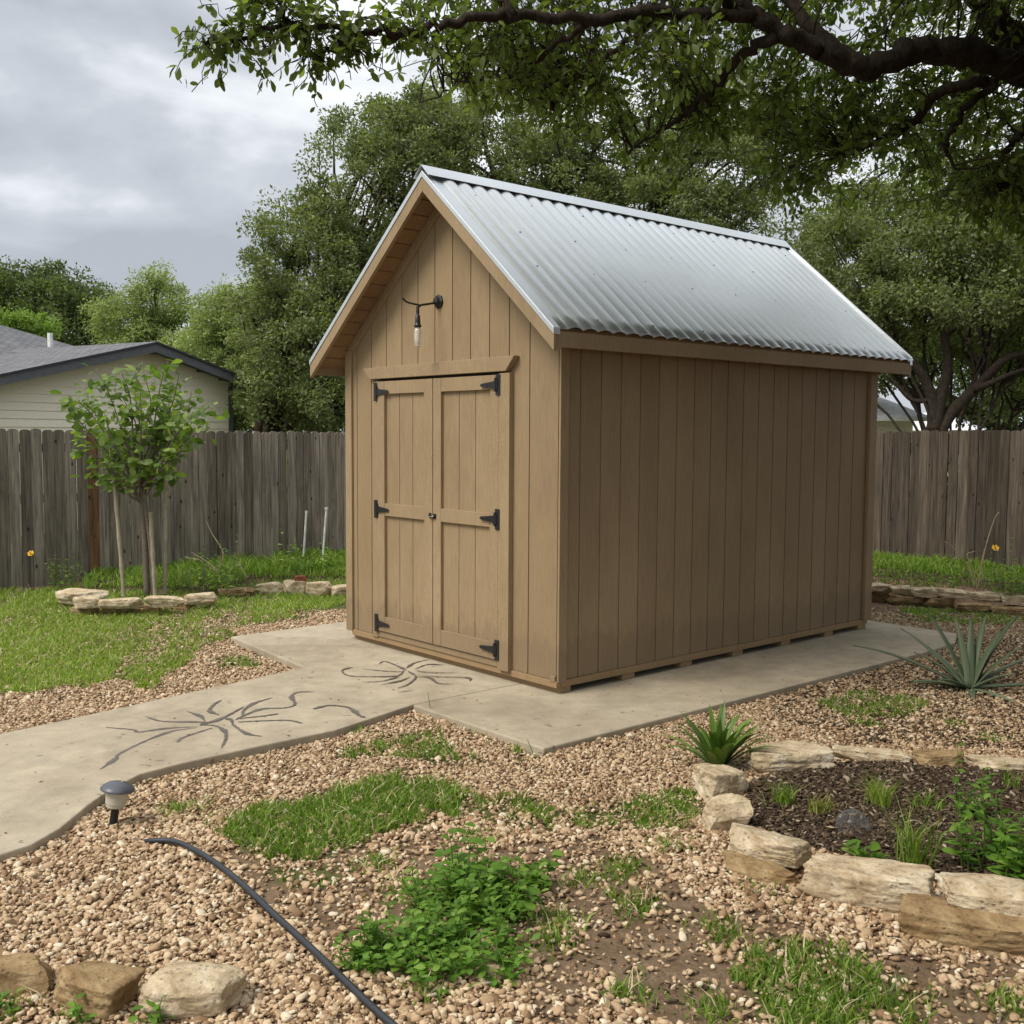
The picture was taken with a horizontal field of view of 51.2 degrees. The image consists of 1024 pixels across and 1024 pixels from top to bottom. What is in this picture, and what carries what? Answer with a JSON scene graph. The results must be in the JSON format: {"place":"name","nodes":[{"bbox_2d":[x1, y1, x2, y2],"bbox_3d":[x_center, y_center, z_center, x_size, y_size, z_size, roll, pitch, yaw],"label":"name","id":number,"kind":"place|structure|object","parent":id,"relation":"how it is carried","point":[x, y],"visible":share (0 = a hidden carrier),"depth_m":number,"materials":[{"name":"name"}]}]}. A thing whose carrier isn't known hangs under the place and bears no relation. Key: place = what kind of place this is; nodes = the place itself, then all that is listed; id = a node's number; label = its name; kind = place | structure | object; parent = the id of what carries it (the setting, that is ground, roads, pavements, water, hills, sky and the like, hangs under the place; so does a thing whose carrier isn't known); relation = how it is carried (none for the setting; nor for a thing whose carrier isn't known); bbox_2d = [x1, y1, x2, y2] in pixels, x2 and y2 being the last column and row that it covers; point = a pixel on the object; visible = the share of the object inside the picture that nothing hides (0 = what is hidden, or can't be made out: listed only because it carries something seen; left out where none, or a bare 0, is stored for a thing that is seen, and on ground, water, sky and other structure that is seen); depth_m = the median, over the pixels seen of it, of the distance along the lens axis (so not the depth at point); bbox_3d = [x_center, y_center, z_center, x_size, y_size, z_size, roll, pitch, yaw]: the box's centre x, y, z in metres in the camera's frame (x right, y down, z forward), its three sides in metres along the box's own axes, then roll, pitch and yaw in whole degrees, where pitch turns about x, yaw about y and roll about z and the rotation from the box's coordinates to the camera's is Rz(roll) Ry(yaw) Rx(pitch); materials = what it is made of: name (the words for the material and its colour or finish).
{"place":"outdoors","nodes":[
{"label":"outdoors","id":0,"kind":"place"},
{"bbox_2d":[0,325,258,534],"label":"neighbour house","id":1,"kind":"structure","parent":0,"point":[35,370],"depth_m":16.35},
{"bbox_2d":[0,566,345,693],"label":"lawn grass","id":2,"kind":"structure","parent":0,"point":[8,659],"depth_m":8.83,"materials":[{"name":"plant"}]},
{"bbox_2d":[98,608,138,614],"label":"edging stone","id":3,"kind":"object","parent":2,"relation":"on","point":[103,610],"visible":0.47,"depth_m":9.79,"materials":[{"name":"stone"}]},
{"bbox_2d":[98,597,145,608],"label":"edging stone","id":4,"kind":"object","parent":3,"relation":"on","point":[127,603],"visible":1,"depth_m":9.66,"materials":[{"name":"beige stone"}]},
{"bbox_2d":[184,592,217,604],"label":"edging stone","id":5,"kind":"object","parent":2,"relation":"on","point":[207,598],"visible":0.98,"depth_m":10.04,"materials":[{"name":"beige stone"}]},
{"bbox_2d":[0,622,521,863],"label":"concrete path","id":6,"kind":"structure","parent":0,"point":[282,706],"depth_m":6.01,"materials":[{"name":"concrete"}]},
{"bbox_2d":[0,600,1023,1023],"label":"gravel","id":7,"kind":"structure","parent":0,"point":[172,926],"depth_m":4.17,"materials":[{"name":"gravel"}]},
{"bbox_2d":[0,952,52,999],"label":"rock","id":8,"kind":"object","parent":7,"relation":"on","point":[32,971],"visible":0.97,"depth_m":3.19,"materials":[{"name":"stone"}]},
{"bbox_2d":[53,960,145,1021],"bbox_3d":[-1.234,1.404,3.143,0.248,0.110,0.170,9,5,5],"label":"rock","id":9,"kind":"object","parent":7,"relation":"on","point":[108,989],"visible":0.91,"depth_m":3.10,"materials":[{"name":"stone"}]},
{"bbox_2d":[100,780,134,825],"bbox_3d":[-1.677,1.258,4.546,0.141,0.229,0.142,0,4,0],"label":"path light","id":10,"kind":"object","parent":7,"relation":"on","point":[117,792],"visible":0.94,"depth_m":4.51,"materials":[{"name":"black metal"}]},
{"bbox_2d":[138,961,247,1019],"bbox_3d":[-0.931,1.401,3.133,0.298,0.120,0.190,0,4,-3],"label":"rock","id":11,"kind":"object","parent":7,"relation":"on","point":[188,989],"visible":0.97,"depth_m":3.07,"materials":[{"name":"beige stone"}]},
{"bbox_2d":[142,838,397,1023],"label":"garden hose","id":12,"kind":"object","parent":7,"relation":"on","point":[349,985],"visible":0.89,"depth_m":3.55,"materials":[{"name":"black rubber"}]},
{"bbox_2d":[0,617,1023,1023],"bbox_3d":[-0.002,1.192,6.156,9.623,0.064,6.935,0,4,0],"label":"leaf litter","id":13,"kind":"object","parent":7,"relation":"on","point":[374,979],"visible":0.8,"depth_m":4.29,"materials":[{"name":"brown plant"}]},
{"bbox_2d":[662,701,779,764],"bbox_3d":[1.042,1.136,5.380,0.550,0.318,0.530,-2,5,-25],"label":"strap leaf plant","id":14,"kind":"object","parent":7,"relation":"on","point":[720,745],"visible":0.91,"depth_m":5.35,"materials":[{"name":"green plant"}]},
{"bbox_2d":[702,793,752,830],"bbox_3d":[0.910,1.292,4.554,0.190,0.150,0.170,-3,5,-8],"label":"edging stone","id":15,"kind":"object","parent":7,"relation":"on","point":[723,812],"visible":0.87,"depth_m":4.50,"materials":[{"name":"beige stone"}]},
{"bbox_2d":[723,849,799,886],"bbox_3d":[0.936,1.365,4.071,0.330,0.075,0.120,4,5,38],"label":"edging stone","id":16,"kind":"object","parent":7,"relation":"on","point":[767,872],"visible":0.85,"depth_m":4.04,"materials":[{"name":"stone"}]},
{"bbox_2d":[729,822,812,868],"bbox_3d":[0.989,1.292,4.151,0.327,0.100,0.170,6,7,32],"label":"edging stone","id":17,"kind":"object","parent":16,"relation":"on","point":[777,848],"visible":1,"depth_m":4.09,"materials":[{"name":"beige stone"}]},
{"bbox_2d":[853,611,1023,702],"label":"agave","id":18,"kind":"object","parent":7,"relation":"on","point":[969,676],"visible":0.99,"depth_m":7.15,"materials":[{"name":"green plant"}]},
{"bbox_2d":[897,893,1023,956],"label":"edging stone","id":19,"kind":"object","parent":7,"relation":"on","point":[943,921],"visible":0.91,"depth_m":3.52,"materials":[{"name":"stone"}]},
{"bbox_2d":[935,872,1023,916],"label":"edging stone","id":20,"kind":"object","parent":19,"relation":"on","point":[994,893],"visible":1,"depth_m":3.57,"materials":[{"name":"beige stone"}]},
{"bbox_2d":[0,437,1023,1023],"bbox_3d":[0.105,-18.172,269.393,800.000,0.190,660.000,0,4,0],"label":"ground","id":21,"kind":"structure","parent":0,"point":[680,965],"depth_m":3.77,"materials":[{"name":"gravel"}]},
{"bbox_2d":[0,986,23,1010],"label":"weed","id":22,"kind":"object","parent":21,"relation":"on","point":[6,992],"visible":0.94,"depth_m":3.09,"materials":[{"name":"green plant"}]},
{"bbox_2d":[0,305,63,339],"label":"broadleaf tree","id":23,"kind":"object","parent":21,"relation":"on","point":[25,321],"visible":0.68,"depth_m":31.50,"materials":[{"name":"green plant"}]},
{"bbox_2d":[27,550,84,589],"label":"flowering plant","id":24,"kind":"object","parent":21,"relation":"on","point":[29,553],"visible":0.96,"depth_m":11.23,"materials":[{"name":"green plant"}]},
{"bbox_2d":[0,255,139,345],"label":"broadleaf tree","id":25,"kind":"object","parent":21,"relation":"on","point":[51,291],"visible":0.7,"depth_m":38.61,"materials":[{"name":"green plant"}]},
{"bbox_2d":[55,588,108,604],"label":"edging stone","id":26,"kind":"object","parent":21,"relation":"on","point":[66,596],"visible":0.68,"depth_m":10.05,"materials":[{"name":"beige stone"}]},
{"bbox_2d":[67,993,101,1023],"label":"weed","id":27,"kind":"object","parent":21,"relation":"on","point":[75,1009],"visible":0.99,"depth_m":3.04,"materials":[{"name":"green plant"}]},
{"bbox_2d":[70,606,99,614],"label":"edging stone","id":28,"kind":"object","parent":21,"relation":"on","point":[89,610],"visible":0.56,"depth_m":9.73,"materials":[{"name":"stone"}]},
{"bbox_2d":[73,596,100,608],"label":"edging stone","id":29,"kind":"object","parent":28,"relation":"on","point":[84,602],"visible":0.93,"depth_m":9.66,"materials":[{"name":"beige stone"}]},
{"bbox_2d":[112,480,125,595],"bbox_3d":[-3.910,0.261,10.633,0.126,1.161,0.046,1,4,14],"label":"stake","id":30,"kind":"object","parent":21,"relation":"on","point":[119,543],"visible":0.98,"depth_m":10.62,"materials":[{"name":"brown wood"}]},
{"bbox_2d":[49,359,229,596],"bbox_3d":[-3.697,-0.330,10.737,1.767,2.405,1.338,0,4,0],"label":"sapling","id":31,"kind":"object","parent":21,"relation":"on","point":[149,464],"visible":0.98,"depth_m":10.55,"materials":[{"name":"green plant"}]},
{"bbox_2d":[77,258,208,356],"bbox_3d":[-9.679,-3.725,29.442,4.668,6.578,3.348,0,4,0],"label":"elm tree","id":32,"kind":"object","parent":21,"relation":"on","point":[153,322],"visible":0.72,"depth_m":29.20,"materials":[{"name":"green plant"}]},
{"bbox_2d":[139,604,161,612],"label":"edging stone","id":33,"kind":"object","parent":21,"relation":"on","point":[146,608],"visible":0.53,"depth_m":9.88,"materials":[{"name":"stone"}]},
{"bbox_2d":[128,995,175,1023],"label":"weed","id":34,"kind":"object","parent":21,"relation":"on","point":[152,1018],"visible":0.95,"depth_m":3.03,"materials":[{"name":"green plant"}]},
{"bbox_2d":[148,512,157,594],"bbox_3d":[-3.601,0.418,10.709,0.090,0.839,0.044,2,5,27],"label":"stake","id":35,"kind":"object","parent":21,"relation":"on","point":[151,535],"visible":0.96,"depth_m":10.70,"materials":[{"name":"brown wood"}]},
{"bbox_2d":[144,595,184,607],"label":"edging stone","id":36,"kind":"object","parent":21,"relation":"on","point":[157,601],"visible":1,"depth_m":9.74,"materials":[{"name":"beige stone"}]},
{"bbox_2d":[162,478,167,593],"bbox_3d":[-3.508,0.204,10.803,0.076,1.251,0.046,-3,5,-40],"label":"stake","id":37,"kind":"object","parent":21,"relation":"on","point":[165,507],"visible":0.9,"depth_m":10.79,"materials":[{"name":"brown wood"}]},
{"bbox_2d":[0,428,345,588],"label":"wooden fence","id":38,"kind":"object","parent":21,"relation":"on","point":[224,493],"visible":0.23,"depth_m":12.57,"materials":[{"name":"brown wood"}]},
{"bbox_2d":[164,605,195,610],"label":"edging stone","id":39,"kind":"object","parent":21,"relation":"on","point":[182,607],"visible":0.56,"depth_m":10.03,"materials":[{"name":"stone"}]},
{"bbox_2d":[170,534,241,590],"bbox_3d":[-3.076,0.501,10.823,0.658,0.542,0.729,-4,6,-43],"label":"shrub","id":40,"kind":"object","parent":21,"relation":"on","point":[220,570],"visible":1,"depth_m":10.83,"materials":[{"name":"green plant"}]},
{"bbox_2d":[189,521,246,577],"bbox_3d":[-3.203,0.410,11.567,0.661,0.631,0.065,0,4,-2],"label":"dead branch","id":41,"kind":"object","parent":21,"relation":"on","point":[222,557],"visible":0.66,"depth_m":11.59,"materials":[{"name":"wood"}]},
{"bbox_2d":[218,587,255,596],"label":"edging stone","id":42,"kind":"object","parent":21,"relation":"on","point":[244,591],"visible":0.94,"depth_m":10.95,"materials":[{"name":"stone"}]},
{"bbox_2d":[159,271,332,442],"bbox_3d":[-5.729,-2.808,23.998,5.465,5.629,2.866,4,5,40],"label":"elm tree","id":43,"kind":"object","parent":21,"relation":"on","point":[211,332],"visible":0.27,"depth_m":23.97,"materials":[{"name":"green plant"}]},
{"bbox_2d":[255,582,283,593],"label":"edging stone","id":44,"kind":"object","parent":21,"relation":"on","point":[267,587],"visible":0.87,"depth_m":11.10,"materials":[{"name":"beige stone"}]},
{"bbox_2d":[233,375,344,441],"bbox_3d":[-4.929,-1.995,23.632,5.520,4.092,3.728,2,4,18],"label":"tree","id":45,"kind":"object","parent":21,"relation":"on","point":[241,417],"visible":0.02,"depth_m":22.77,"materials":[{"name":"green plant"}]},
{"bbox_2d":[283,580,306,594],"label":"edging stone","id":46,"kind":"object","parent":21,"relation":"on","point":[290,586],"visible":0.7,"depth_m":11.06,"materials":[{"name":"beige stone"}]},
{"bbox_2d":[303,511,307,553],"bbox_3d":[-2.582,0.313,13.318,0.075,0.658,0.034,0,4,0],"label":"garden rod","id":47,"kind":"object","parent":21,"relation":"on","point":[305,528],"visible":0.83,"depth_m":13.30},
{"bbox_2d":[271,528,341,570],"bbox_3d":[-2.367,0.416,12.307,0.753,0.503,0.734,-2,5,-26],"label":"shrub","id":48,"kind":"object","parent":21,"relation":"on","point":[311,559],"visible":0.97,"depth_m":12.17,"materials":[{"name":"green plant"}]},
{"bbox_2d":[305,581,331,596],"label":"edging stone","id":49,"kind":"object","parent":21,"relation":"on","point":[320,588],"visible":0.92,"depth_m":10.95,"materials":[{"name":"beige stone"}]},
{"bbox_2d":[322,507,327,554],"bbox_3d":[-2.309,0.299,13.166,0.089,0.710,0.044,0,4,0],"label":"garden rod","id":50,"kind":"object","parent":21,"relation":"on","point":[325,523],"visible":0.83,"depth_m":13.15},
{"bbox_2d":[331,584,345,596],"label":"edging stone","id":51,"kind":"object","parent":21,"relation":"on","point":[339,589],"visible":0.45,"depth_m":10.92,"materials":[{"name":"beige stone"}]},
{"bbox_2d":[222,75,488,485],"bbox_3d":[-2.533,-3.847,19.849,5.742,8.386,4.345,-1,5,-22],"label":"oak tree","id":52,"kind":"object","parent":21,"relation":"on","point":[290,395],"visible":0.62,"depth_m":18.75,"materials":[{"name":"green plant"}]},
{"bbox_2d":[334,931,402,976],"bbox_3d":[-0.454,1.387,3.350,0.200,0.104,0.154,-3,6,-42],"label":"weed","id":53,"kind":"object","parent":21,"relation":"on","point":[357,964],"visible":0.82,"depth_m":3.35,"materials":[{"name":"green plant"}]},
{"bbox_2d":[332,844,548,993],"bbox_3d":[-0.166,1.312,3.539,0.621,0.228,0.798,2,4,20],"label":"weed mound","id":54,"kind":"object","parent":21,"relation":"on","point":[450,932],"visible":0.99,"depth_m":3.44,"materials":[{"name":"green plant"}]},
{"bbox_2d":[412,822,562,919],"bbox_3d":[-0.098,1.278,3.840,0.493,0.256,0.523,2,4,18],"label":"weed mound","id":55,"kind":"object","parent":21,"relation":"on","point":[542,881],"visible":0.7,"depth_m":3.87,"materials":[{"name":"green plant"}]},
{"bbox_2d":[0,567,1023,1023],"bbox_3d":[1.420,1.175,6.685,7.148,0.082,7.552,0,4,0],"label":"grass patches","id":56,"kind":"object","parent":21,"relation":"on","point":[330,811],"depth_m":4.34,"materials":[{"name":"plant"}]},
{"bbox_2d":[82,558,1023,1023],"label":"mulch","id":57,"kind":"object","parent":21,"relation":"on","point":[884,824],"visible":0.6,"depth_m":4.84,"materials":[{"name":"wood"}]},
{"bbox_2d":[757,774,808,808],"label":"grass tuft","id":58,"kind":"object","parent":57,"relation":"on","point":[783,797],"visible":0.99,"depth_m":4.76,"materials":[{"name":"plant"}]},
{"bbox_2d":[794,794,840,814],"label":"grass tuft","id":59,"kind":"object","parent":57,"relation":"on","point":[824,807],"visible":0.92,"depth_m":4.66,"materials":[{"name":"plant"}]},
{"bbox_2d":[905,788,955,812],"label":"grass tuft","id":60,"kind":"object","parent":57,"relation":"on","point":[925,802],"visible":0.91,"depth_m":4.73,"materials":[{"name":"plant"}]},
{"bbox_2d":[947,743,996,818],"bbox_3d":[1.986,1.160,4.612,0.200,0.325,0.172,0,4,0],"label":"leafy plant","id":61,"kind":"object","parent":57,"relation":"on","point":[956,781],"visible":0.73,"depth_m":4.61,"materials":[{"name":"green plant"}]},
{"bbox_2d":[941,776,1023,879],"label":"leafy plant","id":62,"kind":"object","parent":57,"relation":"on","point":[1002,842],"visible":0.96,"depth_m":4.06,"materials":[{"name":"green plant"}]},
{"bbox_2d":[995,761,1022,789],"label":"grass tuft","id":63,"kind":"object","parent":57,"relation":"on","point":[1006,779],"visible":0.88,"depth_m":5.00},
{"bbox_2d":[167,0,1023,274],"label":"overhanging oak","id":64,"kind":"object","parent":21,"relation":"on","point":[974,59],"visible":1,"depth_m":6.36,"materials":[{"name":"green plant"}]},
{"bbox_2d":[396,53,850,236],"bbox_3d":[2.797,-4.612,21.778,10.543,9.630,4.797,-1,4,-14],"label":"oak tree","id":65,"kind":"object","parent":21,"relation":"on","point":[694,199],"visible":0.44,"depth_m":20.46,"materials":[{"name":"green plant"}]},
{"bbox_2d":[691,763,748,800],"bbox_3d":[0.982,1.261,4.984,0.244,0.150,0.190,1,4,-23],"label":"edging stone","id":66,"kind":"object","parent":21,"relation":"on","point":[710,780],"visible":0.94,"depth_m":4.92,"materials":[{"name":"beige stone"}]},
{"bbox_2d":[746,740,836,773],"bbox_3d":[1.381,1.242,5.376,0.443,0.135,0.260,0,4,-7],"label":"edging stone","id":67,"kind":"object","parent":21,"relation":"on","point":[790,755],"visible":0.87,"depth_m":5.27,"materials":[{"name":"beige stone"}]},
{"bbox_2d":[796,852,934,913],"bbox_3d":[1.275,1.344,3.851,0.470,0.155,0.190,0,3,27],"label":"edging stone","id":68,"kind":"object","parent":21,"relation":"on","point":[885,885],"visible":0.77,"depth_m":3.80,"materials":[{"name":"beige stone"}]},
{"bbox_2d":[841,839,889,858],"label":"seedling","id":69,"kind":"object","parent":21,"relation":"on","point":[858,850],"visible":0.73,"depth_m":4.12,"materials":[{"name":"green plant"}]},
{"bbox_2d":[832,745,912,762],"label":"edging stone","id":70,"kind":"object","parent":21,"relation":"on","point":[857,753],"visible":0.74,"depth_m":5.48,"materials":[{"name":"beige stone"}]},
{"bbox_2d":[846,770,908,809],"bbox_3d":[1.610,1.230,4.736,0.279,0.172,0.266,-2,5,-33],"label":"grass tuft","id":71,"kind":"object","parent":21,"relation":"on","point":[878,799],"visible":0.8,"depth_m":4.73,"materials":[{"name":"plant"}]},
{"bbox_2d":[871,592,889,601],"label":"edging stone","id":72,"kind":"object","parent":21,"relation":"on","point":[879,597],"visible":0.57,"depth_m":10.84,"materials":[{"name":"stone"}]},
{"bbox_2d":[872,583,890,592],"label":"edging stone","id":73,"kind":"object","parent":72,"relation":"on","point":[880,588],"visible":0.67,"depth_m":10.78,"materials":[{"name":"beige stone"}]},
{"bbox_2d":[746,144,1023,541],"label":"oak tree","id":74,"kind":"object","parent":21,"relation":"on","point":[999,306],"visible":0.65,"depth_m":16.86,"materials":[{"name":"green plant"}]},
{"bbox_2d":[872,557,903,585],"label":"grass","id":75,"kind":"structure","parent":21,"relation":"on","point":[884,579],"depth_m":11.29,"materials":[{"name":"green plant"}]},
{"bbox_2d":[889,594,922,605],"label":"edging stone","id":76,"kind":"object","parent":21,"relation":"on","point":[897,599],"visible":0.96,"depth_m":10.62,"materials":[{"name":"stone"}]},
{"bbox_2d":[888,585,912,594],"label":"edging stone","id":77,"kind":"object","parent":76,"relation":"on","point":[904,589],"visible":0.99,"depth_m":10.68,"materials":[{"name":"beige stone"}]},
{"bbox_2d":[861,786,978,867],"bbox_3d":[1.546,1.230,4.045,0.380,0.271,0.446,0,4,-11],"label":"grass tuft","id":78,"kind":"object","parent":21,"relation":"on","point":[915,858],"visible":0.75,"depth_m":4.05,"materials":[{"name":"plant"}]},
{"bbox_2d":[894,554,962,587],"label":"grass","id":79,"kind":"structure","parent":21,"relation":"on","point":[917,583],"depth_m":10.87,"materials":[{"name":"green plant"}]},
{"bbox_2d":[922,596,954,607],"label":"edging stone","id":80,"kind":"object","parent":21,"relation":"on","point":[937,601],"visible":0.91,"depth_m":10.48,"materials":[{"name":"stone"}]},
{"bbox_2d":[911,587,937,597],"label":"edging stone","id":81,"kind":"object","parent":80,"relation":"on","point":[928,592],"visible":1,"depth_m":10.54,"materials":[{"name":"beige stone"}]},
{"bbox_2d":[936,588,970,598],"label":"edging stone","id":82,"kind":"object","parent":80,"relation":"on","point":[951,593],"visible":0.94,"depth_m":10.45,"materials":[{"name":"beige stone"}]},
{"bbox_2d":[913,749,966,767],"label":"edging stone","id":83,"kind":"object","parent":21,"relation":"on","point":[940,758],"visible":0.62,"depth_m":5.34,"materials":[{"name":"stone"}]},
{"bbox_2d":[857,261,1023,432],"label":"oak tree","id":84,"kind":"object","parent":21,"relation":"on","point":[991,423],"visible":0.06,"depth_m":25.90,"materials":[{"name":"green plant"}]},
{"bbox_2d":[873,429,1023,568],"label":"wooden fence","id":85,"kind":"object","parent":21,"relation":"on","point":[985,474],"visible":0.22,"depth_m":12.90,"materials":[{"name":"brown wood"}]},
{"bbox_2d":[944,512,998,590],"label":"flowering stalks","id":86,"kind":"object","parent":21,"relation":"on","point":[995,547],"visible":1,"depth_m":10.81,"materials":[{"name":"plant"}]},
{"bbox_2d":[955,602,991,613],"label":"edging stone","id":87,"kind":"object","parent":21,"relation":"on","point":[982,607],"visible":0.9,"depth_m":10.16,"materials":[{"name":"stone"}]},
{"bbox_2d":[968,591,1002,602],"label":"edging stone","id":88,"kind":"object","parent":87,"relation":"on","point":[986,596],"visible":0.9,"depth_m":10.26,"materials":[{"name":"beige stone"}]},
{"bbox_2d":[964,754,1023,771],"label":"edging stone","id":89,"kind":"object","parent":21,"relation":"on","point":[982,761],"visible":0.53,"depth_m":5.32,"materials":[{"name":"beige stone"}]},
{"bbox_2d":[987,537,1023,595],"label":"grass","id":90,"kind":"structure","parent":21,"relation":"on","point":[1013,589],"depth_m":10.26,"materials":[{"name":"green plant"}]},
{"bbox_2d":[990,605,1023,617],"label":"edging stone","id":91,"kind":"object","parent":21,"relation":"on","point":[1013,610],"visible":0.87,"depth_m":10.00,"materials":[{"name":"stone"}]},
{"bbox_2d":[1001,595,1023,605],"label":"edging stone","id":92,"kind":"object","parent":91,"relation":"on","point":[1018,600],"visible":0.98,"depth_m":10.06,"materials":[{"name":"beige stone"}]},
{"bbox_2d":[0,0,1023,431],"label":"sky","id":93,"kind":"structure","parent":0,"point":[109,164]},
{"bbox_2d":[22,546,1023,591],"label":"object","id":94,"kind":"structure","parent":0,"point":[274,566],"depth_m":12.08,"materials":[{"name":"plant"}]},
{"bbox_2d":[414,620,956,755],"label":"concrete slab","id":95,"kind":"structure","parent":0,"point":[548,721],"depth_m":6.82,"materials":[{"name":"concrete"}]},
{"bbox_2d":[309,164,912,692],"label":"garden shed","id":96,"kind":"structure","parent":95,"relation":"on","point":[587,440],"depth_m":7.51,"materials":[{"name":"beige"}]},
{"bbox_2d":[374,379,432,643],"bbox_3d":[-0.798,-0.013,7.839,0.052,1.895,0.727,-3,6,-41],"label":"door","id":97,"kind":"structure","parent":96,"relation":"in","point":[403,504],"depth_m":7.85,"materials":[{"name":"beige"}]},
{"bbox_2d":[428,374,499,660],"bbox_3d":[-0.327,0.022,7.302,0.057,1.887,0.774,-3,6,-41],"label":"door","id":98,"kind":"structure","parent":96,"relation":"in","point":[466,513],"depth_m":7.30,"materials":[{"name":"beige"}]},
{"bbox_2d":[877,397,926,467],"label":"neighbour house","id":99,"kind":"structure","parent":0,"point":[895,411],"depth_m":27.86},
{"bbox_2d":[877,425,905,432],"bbox_3d":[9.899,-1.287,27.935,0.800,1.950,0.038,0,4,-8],"label":"garage door","id":100,"kind":"structure","parent":99,"relation":"in","point":[880,428],"depth_m":27.84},
{"bbox_2d":[913,413,976,475],"bbox_3d":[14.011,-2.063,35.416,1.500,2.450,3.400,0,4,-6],"label":"neighbour house","id":101,"kind":"structure","parent":0,"point":[965,427],"depth_m":34.27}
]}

